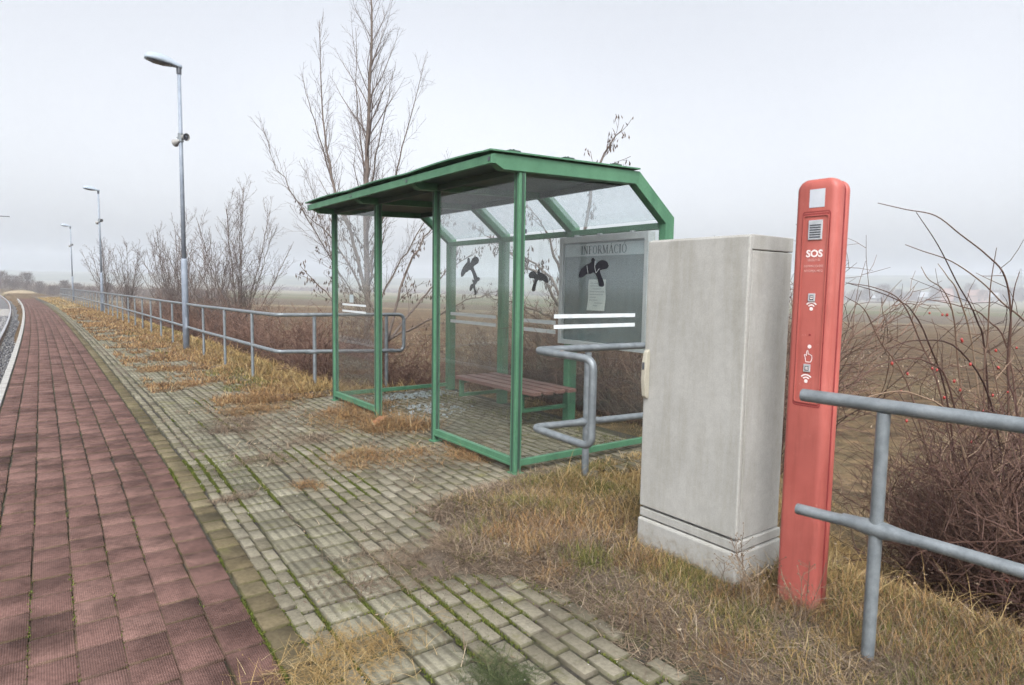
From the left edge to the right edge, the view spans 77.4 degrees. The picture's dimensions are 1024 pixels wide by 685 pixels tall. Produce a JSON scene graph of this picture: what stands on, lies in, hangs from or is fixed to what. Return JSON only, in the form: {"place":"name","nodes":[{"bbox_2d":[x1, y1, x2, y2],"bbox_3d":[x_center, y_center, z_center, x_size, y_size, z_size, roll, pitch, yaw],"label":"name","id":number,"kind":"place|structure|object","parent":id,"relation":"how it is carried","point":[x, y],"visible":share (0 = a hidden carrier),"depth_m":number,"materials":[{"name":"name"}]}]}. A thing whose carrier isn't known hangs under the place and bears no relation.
{"place":"outdoors","nodes":[
{"label":"outdoors","id":0,"kind":"place"},
{"bbox_2d":[0,299,285,684],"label":"red paving","id":1,"kind":"structure","parent":0,"point":[185,638],"depth_m":3.51,"materials":[{"name":"brick"}]},
{"bbox_2d":[46,303,367,684],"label":"grey paving","id":2,"kind":"structure","parent":0,"point":[264,547],"depth_m":3.76,"materials":[{"name":"concrete"}]},
{"bbox_2d":[205,489,263,507],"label":"weed clump","id":3,"kind":"object","parent":2,"relation":"on","point":[234,496],"visible":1,"depth_m":4.45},
{"bbox_2d":[222,604,459,684],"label":"weed clump","id":4,"kind":"object","parent":2,"relation":"on","point":[371,648],"visible":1,"depth_m":2.54,"materials":[{"name":"plant"}]},
{"bbox_2d":[0,299,717,684],"bbox_3d":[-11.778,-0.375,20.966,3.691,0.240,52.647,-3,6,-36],"label":"grey paving","id":5,"kind":"structure","parent":0,"point":[479,422],"depth_m":4.78,"materials":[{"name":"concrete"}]},
{"bbox_2d":[132,364,204,372],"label":"weed clump","id":6,"kind":"object","parent":5,"relation":"on","point":[175,368],"visible":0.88,"depth_m":11.02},
{"bbox_2d":[132,379,211,388],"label":"weed clump","id":7,"kind":"object","parent":5,"relation":"on","point":[189,383],"visible":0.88,"depth_m":9.39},
{"bbox_2d":[43,303,329,684],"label":"ochre border","id":8,"kind":"object","parent":5,"relation":"on","point":[271,619],"visible":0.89,"depth_m":3.56,"materials":[{"name":"concrete"}]},
{"bbox_2d":[171,411,286,439],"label":"weed clump","id":9,"kind":"object","parent":5,"relation":"on","point":[229,419],"visible":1,"depth_m":6.65,"materials":[{"name":"plant"}]},
{"bbox_2d":[201,400,297,417],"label":"weed clump","id":10,"kind":"object","parent":5,"relation":"on","point":[258,407],"visible":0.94,"depth_m":7.53,"materials":[{"name":"plant"}]},
{"bbox_2d":[194,387,312,408],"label":"weed clump","id":11,"kind":"object","parent":5,"relation":"on","point":[257,399],"visible":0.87,"depth_m":8.19,"materials":[{"name":"plant"}]},
{"bbox_2d":[226,451,297,466],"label":"weed clump","id":12,"kind":"object","parent":5,"relation":"on","point":[264,457],"visible":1,"depth_m":5.41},
{"bbox_2d":[283,477,332,491],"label":"weed clump","id":13,"kind":"object","parent":5,"relation":"on","point":[312,481],"visible":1,"depth_m":4.75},
{"bbox_2d":[272,430,347,447],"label":"weed clump","id":14,"kind":"object","parent":5,"relation":"on","point":[316,435],"visible":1,"depth_m":6.18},
{"bbox_2d":[270,403,402,430],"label":"weed clump","id":15,"kind":"object","parent":5,"relation":"on","point":[329,410],"visible":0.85,"depth_m":7.16,"materials":[{"name":"plant"}]},
{"bbox_2d":[311,439,423,474],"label":"weed clump","id":16,"kind":"object","parent":5,"relation":"on","point":[365,451],"visible":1,"depth_m":5.47,"materials":[{"name":"plant"}]},
{"bbox_2d":[276,533,464,612],"bbox_3d":[-0.720,1.158,3.436,1.022,0.080,1.067,0,5,-10],"label":"weed clump","id":17,"kind":"object","parent":5,"relation":"on","point":[371,582],"visible":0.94,"depth_m":3.29,"materials":[{"name":"plant"}]},
{"bbox_2d":[330,394,416,412],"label":"weed clump","id":18,"kind":"object","parent":5,"relation":"on","point":[357,406],"visible":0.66,"depth_m":7.84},
{"bbox_2d":[332,405,453,443],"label":"weed clump","id":19,"kind":"object","parent":5,"relation":"on","point":[403,422],"visible":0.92,"depth_m":6.74,"materials":[{"name":"plant"}]},
{"bbox_2d":[364,389,472,416],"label":"glass shards","id":20,"kind":"object","parent":5,"relation":"on","point":[408,395],"visible":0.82,"depth_m":8.52,"materials":[{"name":"glass"}]},
{"bbox_2d":[155,415,723,682],"bbox_3d":[-1.461,1.069,4.768,1.402,0.009,6.728,-3,6,-36],"label":"grit","id":21,"kind":"object","parent":5,"relation":"on","point":[384,531],"visible":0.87,"depth_m":3.33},
{"bbox_2d":[385,437,509,472],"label":"weed clump","id":22,"kind":"object","parent":5,"relation":"on","point":[454,450],"visible":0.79,"depth_m":5.65,"materials":[{"name":"plant"}]},
{"bbox_2d":[352,531,559,612],"bbox_3d":[-0.312,1.147,3.486,1.255,0.107,1.015,0,5,-11],"label":"weed clump","id":23,"kind":"object","parent":5,"relation":"on","point":[406,558],"visible":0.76,"depth_m":3.40,"materials":[{"name":"plant"}]},
{"bbox_2d":[284,388,636,491],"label":"shelter floor sand","id":24,"kind":"structure","parent":5,"relation":"on","point":[618,434],"depth_m":6.85,"materials":[{"name":"sand"}]},
{"bbox_2d":[305,148,673,474],"bbox_3d":[-0.547,-0.409,7.115,2.125,2.603,4.136,-3,6,-36],"label":"waiting shelter","id":25,"kind":"object","parent":5,"relation":"on","point":[477,183],"visible":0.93,"depth_m":6.21,"materials":[{"name":"green paint"}]},
{"bbox_2d":[455,372,575,412],"bbox_3d":[0.035,0.577,7.393,0.690,0.260,1.530,-3,6,-36],"label":"bench","id":26,"kind":"object","parent":25,"relation":"attached to","point":[501,382],"visible":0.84,"depth_m":7.19,"materials":[{"name":"brown wood"}]},
{"bbox_2d":[558,230,655,352],"bbox_3d":[0.927,-0.530,6.534,0.095,1.172,1.270,-3,6,-36],"label":"information board","id":27,"kind":"object","parent":25,"relation":"attached to","point":[624,274],"visible":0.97,"depth_m":6.45,"materials":[{"name":"metal"}]},
{"bbox_2d":[587,279,605,310],"bbox_3d":[0.869,-0.489,6.582,0.019,0.320,0.262,-3,6,-36],"label":"paper notice","id":28,"kind":"object","parent":27,"relation":"attached to","point":[596,296],"visible":0.94,"depth_m":6.58,"materials":[{"name":"paper"}]},
{"bbox_2d":[439,633,571,684],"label":"weed clump","id":29,"kind":"object","parent":5,"relation":"on","point":[488,672],"visible":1,"depth_m":2.48,"materials":[{"name":"green plant"}]},
{"bbox_2d":[0,280,1023,574],"bbox_3d":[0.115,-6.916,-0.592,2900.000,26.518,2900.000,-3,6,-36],"label":"ground","id":30,"kind":"structure","parent":0,"point":[292,300],"depth_m":36.23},
{"bbox_2d":[0,297,18,380],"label":"track bed","id":31,"kind":"object","parent":30,"relation":"on","point":[3,304],"visible":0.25,"depth_m":43.46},
{"bbox_2d":[0,295,13,354],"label":"railway track","id":32,"kind":"structure","parent":31,"relation":"on","point":[9,312],"depth_m":33.67,"materials":[{"name":"metal"}]},
{"bbox_2d":[0,316,19,383],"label":"ballast stones","id":33,"kind":"object","parent":31,"relation":"on","point":[15,322],"visible":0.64,"depth_m":22.85,"materials":[{"name":"gravel"}]},
{"bbox_2d":[0,299,24,407],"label":"kerb","id":34,"kind":"structure","parent":30,"relation":"on","point":[6,378],"depth_m":11.59,"materials":[{"name":"concrete"}]},
{"bbox_2d":[0,274,24,286],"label":"tree","id":35,"kind":"object","parent":30,"relation":"on","point":[10,278],"visible":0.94,"depth_m":124.68,"materials":[{"name":"grey plant"}]},
{"bbox_2d":[2,290,38,293],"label":"earth heap","id":36,"kind":"object","parent":30,"relation":"on","point":[19,291],"visible":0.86,"depth_m":91.12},
{"bbox_2d":[18,271,34,289],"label":"tree","id":37,"kind":"object","parent":30,"relation":"on","point":[26,277],"visible":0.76,"depth_m":135.81,"materials":[{"name":"grey plant"}]},
{"bbox_2d":[80,238,133,308],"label":"bare tree","id":38,"kind":"object","parent":30,"relation":"on","point":[106,289],"visible":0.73,"depth_m":44.48,"materials":[{"name":"brown plant"}]},
{"bbox_2d":[0,277,225,297],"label":"scrub","id":39,"kind":"object","parent":30,"relation":"on","point":[143,293],"visible":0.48,"depth_m":128.69,"materials":[{"name":"plant"}]},
{"bbox_2d":[108,238,144,315],"bbox_3d":[-21.594,-3.712,36.282,3.521,4.662,1.753,4,6,32],"label":"bare tree","id":40,"kind":"object","parent":30,"relation":"on","point":[126,285],"visible":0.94,"depth_m":36.32,"materials":[{"name":"brown plant"}]},
{"bbox_2d":[116,297,164,320],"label":"shrub","id":41,"kind":"object","parent":30,"relation":"on","point":[139,316],"visible":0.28,"depth_m":31.22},
{"bbox_2d":[124,290,196,325],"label":"shrub","id":42,"kind":"object","parent":30,"relation":"on","point":[157,323],"visible":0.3,"depth_m":27.26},
{"bbox_2d":[131,224,196,327],"bbox_3d":[-15.563,-2.970,28.653,2.617,4.928,1.648,-3,6,-36],"label":"bare tree","id":43,"kind":"object","parent":30,"relation":"on","point":[159,278],"visible":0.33,"depth_m":28.56,"materials":[{"name":"brown plant"}]},
{"bbox_2d":[132,209,214,327],"bbox_3d":[-12.704,-2.759,24.335,3.304,5.047,2.222,1,5,2],"label":"bare tree","id":44,"kind":"object","parent":30,"relation":"on","point":[163,270],"visible":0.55,"depth_m":24.44,"materials":[{"name":"brown plant"}]},
{"bbox_2d":[141,297,207,335],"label":"shrub","id":45,"kind":"object","parent":30,"relation":"on","point":[169,324],"visible":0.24,"depth_m":24.01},
{"bbox_2d":[154,227,245,335],"bbox_3d":[-10.228,-1.856,20.955,2.817,3.962,2.111,-1,5,-24],"label":"bare tree","id":46,"kind":"object","parent":30,"relation":"on","point":[195,290],"visible":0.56,"depth_m":20.86,"materials":[{"name":"brown plant"}]},
{"bbox_2d":[153,287,255,340],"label":"shrub","id":47,"kind":"object","parent":30,"relation":"on","point":[179,320],"visible":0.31,"depth_m":20.91,"materials":[{"name":"plant"}]},
{"bbox_2d":[164,284,276,347],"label":"shrub","id":48,"kind":"object","parent":30,"relation":"on","point":[209,320],"visible":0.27,"depth_m":18.64,"materials":[{"name":"plant"}]},
{"bbox_2d":[60,288,405,386],"bbox_3d":[-22.395,-2.130,33.883,2.020,1.460,63.043,-3,6,-39],"label":"railing","id":49,"kind":"object","parent":30,"relation":"on","point":[314,351],"visible":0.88,"depth_m":10.16,"materials":[{"name":"metal"}]},
{"bbox_2d":[175,174,293,333],"bbox_3d":[-8.291,-2.346,19.176,3.332,5.486,2.499,3,5,24],"label":"bare tree","id":50,"kind":"object","parent":30,"relation":"on","point":[240,280],"visible":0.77,"depth_m":19.02,"materials":[{"name":"brown plant"}]},
{"bbox_2d":[189,308,281,352],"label":"shrub","id":51,"kind":"object","parent":30,"relation":"on","point":[217,338],"visible":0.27,"depth_m":16.83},
{"bbox_2d":[200,299,303,357],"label":"shrub","id":52,"kind":"object","parent":30,"relation":"on","point":[238,335],"visible":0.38,"depth_m":15.06,"materials":[{"name":"plant"}]},
{"bbox_2d":[209,290,350,367],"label":"shrub","id":53,"kind":"object","parent":30,"relation":"on","point":[271,342],"visible":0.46,"depth_m":13.48,"materials":[{"name":"plant"}]},
{"bbox_2d":[252,297,395,387],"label":"shrub","id":54,"kind":"object","parent":30,"relation":"on","point":[303,363],"visible":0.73,"depth_m":10.66,"materials":[{"name":"plant"}]},
{"bbox_2d":[258,317,390,386],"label":"shrub","id":55,"kind":"object","parent":30,"relation":"on","point":[317,347],"visible":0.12,"depth_m":12.62,"materials":[{"name":"plant"}]},
{"bbox_2d":[252,0,451,385],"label":"bare tree","id":56,"kind":"object","parent":30,"relation":"on","point":[367,278],"visible":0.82,"depth_m":11.82,"materials":[{"name":"brown plant"}]},
{"bbox_2d":[285,299,463,383],"bbox_3d":[-3.147,0.100,13.847,3.569,2.354,3.610,4,6,33],"label":"shrub","id":57,"kind":"object","parent":30,"relation":"on","point":[347,334],"visible":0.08,"depth_m":13.78,"materials":[{"name":"plant"}]},
{"bbox_2d":[306,335,443,390],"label":"shrub","id":58,"kind":"object","parent":30,"relation":"on","point":[371,379],"visible":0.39,"depth_m":10.56,"materials":[{"name":"plant"}]},
{"bbox_2d":[295,192,497,380],"bbox_3d":[-1.994,-0.736,11.314,3.834,3.766,1.652,1,5,4],"label":"bare tree","id":59,"kind":"object","parent":30,"relation":"on","point":[393,335],"visible":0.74,"depth_m":11.24,"materials":[{"name":"brown plant"}]},
{"bbox_2d":[369,345,485,390],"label":"shrub","id":60,"kind":"object","parent":30,"relation":"on","point":[414,369],"visible":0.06,"depth_m":11.81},
{"bbox_2d":[361,323,509,390],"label":"shrub","id":61,"kind":"object","parent":30,"relation":"on","point":[443,377],"visible":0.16,"depth_m":10.51,"materials":[{"name":"plant"}]},
{"bbox_2d":[428,301,557,395],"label":"shrub","id":62,"kind":"object","parent":30,"relation":"on","point":[482,367],"visible":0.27,"depth_m":10.16,"materials":[{"name":"plant"}]},
{"bbox_2d":[34,296,1023,684],"bbox_3d":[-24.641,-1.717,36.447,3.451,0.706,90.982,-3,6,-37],"label":"verge","id":63,"kind":"structure","parent":30,"relation":"on","point":[442,558],"depth_m":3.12,"materials":[{"name":"plant"}]},
{"bbox_2d":[61,224,73,300],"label":"street lamp","id":64,"kind":"object","parent":63,"relation":"on","point":[71,244],"visible":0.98,"depth_m":53.12,"materials":[{"name":"metal"}]},
{"bbox_2d":[83,185,103,310],"bbox_3d":[-21.220,-4.560,32.495,0.822,6.700,0.339,-3,6,-36],"label":"street lamp","id":65,"kind":"object","parent":63,"relation":"on","point":[91,188],"visible":0.96,"depth_m":32.57,"materials":[{"name":"metal"}]},
{"bbox_2d":[144,52,189,348],"bbox_3d":[-7.479,-2.845,13.988,0.822,6.700,0.339,-3,6,-36],"label":"street lamp","id":66,"kind":"object","parent":63,"relation":"on","point":[159,59],"visible":0.99,"depth_m":14.06,"materials":[{"name":"grey metal"}]},
{"bbox_2d":[49,303,495,684],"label":"tactile paving","id":67,"kind":"structure","parent":63,"relation":"on","point":[291,545],"depth_m":3.51,"materials":[{"name":"concrete"}]},
{"bbox_2d":[0,398,1016,684],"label":"moss","id":68,"kind":"object","parent":63,"relation":"on","point":[318,614],"visible":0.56,"depth_m":3.10,"materials":[{"name":"plant"}]},
{"bbox_2d":[509,550,581,585],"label":"weed clump","id":69,"kind":"object","parent":63,"relation":"on","point":[547,577],"visible":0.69,"depth_m":3.35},
{"bbox_2d":[503,476,611,524],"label":"weed clump","id":70,"kind":"object","parent":63,"relation":"on","point":[557,501],"visible":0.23,"depth_m":4.28,"materials":[{"name":"plant"}]},
{"bbox_2d":[175,386,1022,684],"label":"dead leaves","id":71,"kind":"object","parent":63,"relation":"on","point":[649,590],"visible":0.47,"depth_m":3.20,"materials":[{"name":"plant"}]},
{"bbox_2d":[641,547,720,592],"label":"weed clump","id":72,"kind":"object","parent":63,"relation":"on","point":[686,565],"visible":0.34,"depth_m":3.31,"materials":[{"name":"plant"}]},
{"bbox_2d":[661,615,794,684],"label":"weed clump","id":73,"kind":"object","parent":63,"relation":"on","point":[723,651],"visible":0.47,"depth_m":2.62,"materials":[{"name":"plant"}]},
{"bbox_2d":[712,522,834,630],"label":"dry stalks","id":74,"kind":"object","parent":63,"relation":"on","point":[745,578],"visible":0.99,"depth_m":2.90,"materials":[{"name":"plant"}]},
{"bbox_2d":[779,609,899,664],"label":"weed clump","id":75,"kind":"object","parent":63,"relation":"on","point":[850,634],"visible":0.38,"depth_m":2.64,"materials":[{"name":"plant"}]},
{"bbox_2d":[483,307,616,404],"bbox_3d":[0.749,0.188,9.807,2.462,1.638,2.517,5,6,40],"label":"shrub","id":76,"kind":"object","parent":30,"relation":"on","point":[547,397],"visible":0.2,"depth_m":9.44,"materials":[{"name":"plant"}]},
{"bbox_2d":[469,114,632,406],"bbox_3d":[0.516,-1.115,9.352,2.246,4.296,1.148,3,5,21],"label":"bare tree","id":77,"kind":"object","parent":30,"relation":"on","point":[536,265],"visible":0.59,"depth_m":9.28,"materials":[{"name":"brown plant"}]},
{"bbox_2d":[479,281,642,415],"bbox_3d":[1.076,-0.183,8.819,3.296,2.534,3.258,2,5,11],"label":"shrub","id":78,"kind":"object","parent":30,"relation":"on","point":[577,403],"visible":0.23,"depth_m":8.68,"materials":[{"name":"plant"}]},
{"bbox_2d":[523,338,630,413],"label":"shrub","id":79,"kind":"object","parent":30,"relation":"on","point":[562,377],"visible":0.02,"depth_m":10.50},
{"bbox_2d":[523,302,642,425],"bbox_3d":[1.532,0.044,8.290,3.433,2.221,2.642,1,5,4],"label":"shrub","id":80,"kind":"object","parent":30,"relation":"on","point":[610,409],"visible":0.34,"depth_m":8.02,"materials":[{"name":"plant"}]},
{"bbox_2d":[533,342,644,475],"bbox_3d":[0.954,0.589,4.882,1.638,1.144,0.596,-3,6,-36],"label":"railing","id":81,"kind":"object","parent":30,"relation":"on","point":[589,421],"visible":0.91,"depth_m":4.70,"materials":[{"name":"metal"}]},
{"bbox_2d":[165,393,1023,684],"bbox_3d":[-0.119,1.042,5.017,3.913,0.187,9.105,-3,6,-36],"label":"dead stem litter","id":82,"kind":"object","parent":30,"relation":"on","point":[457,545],"visible":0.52,"depth_m":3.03,"materials":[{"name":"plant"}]},
{"bbox_2d":[580,351,642,424],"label":"shrub","id":83,"kind":"object","parent":30,"relation":"on","point":[631,395],"visible":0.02,"depth_m":9.24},
{"bbox_2d":[223,284,1023,301],"bbox_3d":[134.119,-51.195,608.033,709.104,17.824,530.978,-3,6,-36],"label":"wood","id":84,"kind":"object","parent":30,"relation":"on","point":[461,291],"visible":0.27,"depth_m":527.60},
{"bbox_2d":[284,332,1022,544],"bbox_3d":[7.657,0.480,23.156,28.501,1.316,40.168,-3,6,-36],"label":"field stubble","id":85,"kind":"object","parent":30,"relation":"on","point":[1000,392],"visible":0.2,"depth_m":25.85,"materials":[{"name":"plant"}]},
{"bbox_2d":[637,234,793,587],"bbox_3d":[1.071,0.396,3.463,0.435,1.895,0.658,-3,6,-36],"label":"electrical cabinet","id":86,"kind":"object","parent":30,"relation":"on","point":[713,371],"visible":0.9,"depth_m":3.27,"materials":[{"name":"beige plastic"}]},
{"bbox_2d":[597,309,856,422],"bbox_3d":[2.387,0.339,7.412,2.801,1.823,2.740,3,5,18],"label":"shrub","id":87,"kind":"object","parent":30,"relation":"on","point":[633,391],"visible":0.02,"depth_m":7.31,"materials":[{"name":"plant"}]},
{"bbox_2d":[777,178,849,610],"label":"emergency call pillar","id":88,"kind":"structure","parent":30,"relation":"on","point":[819,272],"depth_m":2.89,"materials":[{"name":"red plastic"}]},
{"bbox_2d":[618,236,1014,488],"bbox_3d":[2.718,0.037,6.866,3.561,2.770,3.603,0,5,-11],"label":"shrub","id":89,"kind":"object","parent":30,"relation":"on","point":[840,382],"visible":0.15,"depth_m":6.40,"materials":[{"name":"plant"}]},
{"bbox_2d":[847,288,864,301],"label":"tree","id":90,"kind":"object","parent":30,"relation":"on","point":[857,294],"visible":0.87,"depth_m":417.57,"materials":[{"name":"grey plant"}]},
{"bbox_2d":[862,288,872,301],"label":"tree","id":91,"kind":"object","parent":30,"relation":"on","point":[865,293],"visible":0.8,"depth_m":427.97,"materials":[{"name":"grey plant"}]},
{"bbox_2d":[861,294,888,302],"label":"house","id":92,"kind":"structure","parent":30,"relation":"on","point":[874,298],"depth_m":450.30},
{"bbox_2d":[873,283,892,302],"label":"tree","id":93,"kind":"object","parent":30,"relation":"on","point":[882,286],"visible":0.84,"depth_m":422.60,"materials":[{"name":"grey plant"}]},
{"bbox_2d":[795,389,1023,661],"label":"railing","id":94,"kind":"object","parent":30,"relation":"on","point":[875,528],"visible":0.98,"depth_m":2.48,"materials":[{"name":"metal"}]},
{"bbox_2d":[830,402,1023,628],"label":"bramble","id":95,"kind":"object","parent":30,"relation":"on","point":[932,533],"visible":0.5,"depth_m":3.80,"materials":[{"name":"plant"}]},
{"bbox_2d":[831,203,1023,630],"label":"rose bush","id":96,"kind":"object","parent":30,"relation":"on","point":[1008,367],"visible":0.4,"depth_m":4.20,"materials":[{"name":"plant"}]},
{"bbox_2d":[918,292,940,302],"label":"house","id":97,"kind":"structure","parent":30,"relation":"on","point":[925,296],"depth_m":467.11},
{"bbox_2d":[928,286,942,299],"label":"tree","id":98,"kind":"object","parent":30,"relation":"on","point":[933,290],"visible":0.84,"depth_m":458.07,"materials":[{"name":"grey plant"}]},
{"bbox_2d":[852,410,1023,559],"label":"bramble","id":99,"kind":"object","parent":30,"relation":"on","point":[938,465],"visible":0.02,"depth_m":5.22,"materials":[{"name":"plant"}]},
{"bbox_2d":[861,445,1022,605],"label":"bramble","id":100,"kind":"object","parent":30,"relation":"on","point":[929,516],"visible":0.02,"depth_m":4.50,"materials":[{"name":"plant"}]},
{"bbox_2d":[936,288,954,301],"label":"house","id":101,"kind":"structure","parent":30,"relation":"on","point":[950,292],"depth_m":475.01,"materials":[{"name":"tile"}]},
{"bbox_2d":[886,375,1023,627],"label":"bramble","id":102,"kind":"object","parent":30,"relation":"on","point":[1000,526],"visible":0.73,"depth_m":3.41,"materials":[{"name":"plant"}]},
{"bbox_2d":[893,375,1023,587],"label":"bramble","id":103,"kind":"object","parent":30,"relation":"on","point":[1011,436],"visible":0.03,"depth_m":4.62,"materials":[{"name":"plant"}]},
{"bbox_2d":[963,282,979,293],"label":"tree","id":104,"kind":"object","parent":30,"relation":"on","point":[969,287],"visible":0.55,"depth_m":497.21,"materials":[{"name":"grey plant"}]},
{"bbox_2d":[966,289,988,301],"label":"house","id":105,"kind":"structure","parent":30,"relation":"on","point":[973,296],"depth_m":481.21,"materials":[{"name":"tile"}]},
{"bbox_2d":[988,292,999,301],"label":"house","id":106,"kind":"structure","parent":30,"relation":"on","point":[993,298],"depth_m":493.61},
{"bbox_2d":[1002,287,1017,300],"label":"tree","id":107,"kind":"object","parent":30,"relation":"on","point":[1015,295],"visible":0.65,"depth_m":477.91,"materials":[{"name":"grey plant"}]},
{"bbox_2d":[0,269,1023,292],"bbox_3d":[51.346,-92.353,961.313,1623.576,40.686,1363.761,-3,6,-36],"label":"hills","id":108,"kind":"structure","parent":0,"point":[896,281],"depth_m":850.05,"materials":[{"name":"grey"}]},
{"bbox_2d":[0,0,1023,277],"label":"sky","id":109,"kind":"structure","parent":0,"point":[734,106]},
{"bbox_2d":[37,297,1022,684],"bbox_3d":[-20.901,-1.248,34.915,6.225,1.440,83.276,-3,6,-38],"label":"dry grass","id":110,"kind":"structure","parent":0,"point":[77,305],"depth_m":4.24,"materials":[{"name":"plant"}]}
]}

